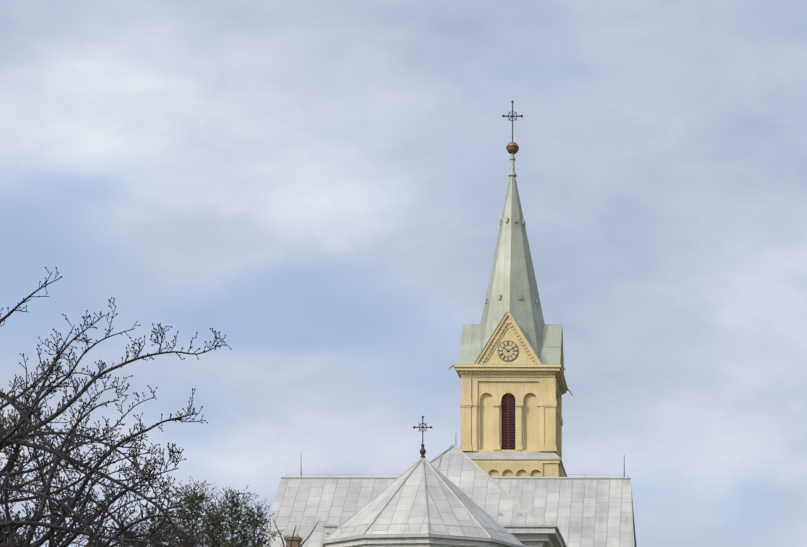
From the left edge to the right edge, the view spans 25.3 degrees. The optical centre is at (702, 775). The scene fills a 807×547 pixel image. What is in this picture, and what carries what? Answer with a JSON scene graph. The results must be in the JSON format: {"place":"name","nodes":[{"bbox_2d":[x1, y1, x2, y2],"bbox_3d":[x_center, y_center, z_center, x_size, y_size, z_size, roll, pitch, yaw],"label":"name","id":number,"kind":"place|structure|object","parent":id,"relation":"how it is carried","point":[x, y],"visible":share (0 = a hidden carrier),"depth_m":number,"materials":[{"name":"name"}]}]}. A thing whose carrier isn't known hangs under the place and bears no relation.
{"place":"outdoors","nodes":[
{"label":"outdoors","id":0,"kind":"place"},
{"bbox_2d":[0,0,806,546],"label":"sky","id":1,"kind":"structure","parent":0,"point":[320,187],"materials":[{"name":"blue"}]},
{"bbox_2d":[262,416,636,546],"bbox_3d":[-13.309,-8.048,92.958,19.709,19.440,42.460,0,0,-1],"label":"church roof","id":2,"kind":"structure","parent":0,"point":[454,495],"depth_m":85.80,"materials":[{"name":"grey metal"}]},
{"bbox_2d":[448,101,572,476],"bbox_3d":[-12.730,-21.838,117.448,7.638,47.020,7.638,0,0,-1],"label":"church tower","id":3,"kind":"structure","parent":0,"point":[509,368],"depth_m":114.68,"materials":[{"name":"yellow paint"}]},
{"label":"ground","id":4,"kind":"structure","parent":0,"visible":0},
{"bbox_2d":[0,504,25,545],"bbox_3d":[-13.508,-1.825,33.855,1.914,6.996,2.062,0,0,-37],"label":"tree","id":5,"kind":"object","parent":4,"relation":"on","point":[1,515],"visible":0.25,"depth_m":33.61,"materials":[{"name":"green plant"}]},
{"bbox_2d":[0,267,231,546],"bbox_3d":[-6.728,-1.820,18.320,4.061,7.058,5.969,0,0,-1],"label":"bare fruit tree","id":6,"kind":"object","parent":4,"relation":"on","point":[11,437],"visible":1,"depth_m":17.70,"materials":[{"name":"grey plant"}]},
{"bbox_2d":[101,526,139,546],"bbox_3d":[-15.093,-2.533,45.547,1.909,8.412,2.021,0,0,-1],"label":"tree","id":7,"kind":"object","parent":4,"relation":"on","point":[119,544],"visible":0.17,"depth_m":45.52,"materials":[{"name":"green plant"}]},
{"bbox_2d":[133,500,186,546],"bbox_3d":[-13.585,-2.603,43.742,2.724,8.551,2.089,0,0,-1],"label":"tree","id":8,"kind":"object","parent":4,"relation":"on","point":[166,521],"visible":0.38,"depth_m":43.59,"materials":[{"name":"green plant"}]},
{"bbox_2d":[157,476,215,546],"bbox_3d":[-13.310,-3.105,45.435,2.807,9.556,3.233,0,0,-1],"label":"tree","id":9,"kind":"object","parent":4,"relation":"on","point":[199,499],"visible":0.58,"depth_m":45.56,"materials":[{"name":"green plant"}]},
{"bbox_2d":[182,493,238,546],"bbox_3d":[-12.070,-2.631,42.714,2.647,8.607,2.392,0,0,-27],"label":"tree","id":10,"kind":"object","parent":4,"relation":"on","point":[213,520],"visible":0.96,"depth_m":42.69,"materials":[{"name":"green plant"}]},
{"bbox_2d":[198,485,268,546],"bbox_3d":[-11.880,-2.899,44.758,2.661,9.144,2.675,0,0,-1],"label":"tree","id":11,"kind":"object","parent":4,"relation":"on","point":[234,513],"visible":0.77,"depth_m":44.67,"materials":[{"name":"green plant"}]},
{"bbox_2d":[237,497,288,546],"bbox_3d":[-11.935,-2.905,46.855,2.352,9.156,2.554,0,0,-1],"label":"tree","id":12,"kind":"object","parent":4,"relation":"on","point":[255,519],"visible":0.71,"depth_m":46.77,"materials":[{"name":"green plant"}]},
{"bbox_2d":[255,520,319,546],"bbox_3d":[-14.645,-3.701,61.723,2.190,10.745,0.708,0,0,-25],"label":"bare tree","id":13,"kind":"object","parent":4,"relation":"on","point":[292,536],"visible":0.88,"depth_m":61.95,"materials":[{"name":"brown plant"}]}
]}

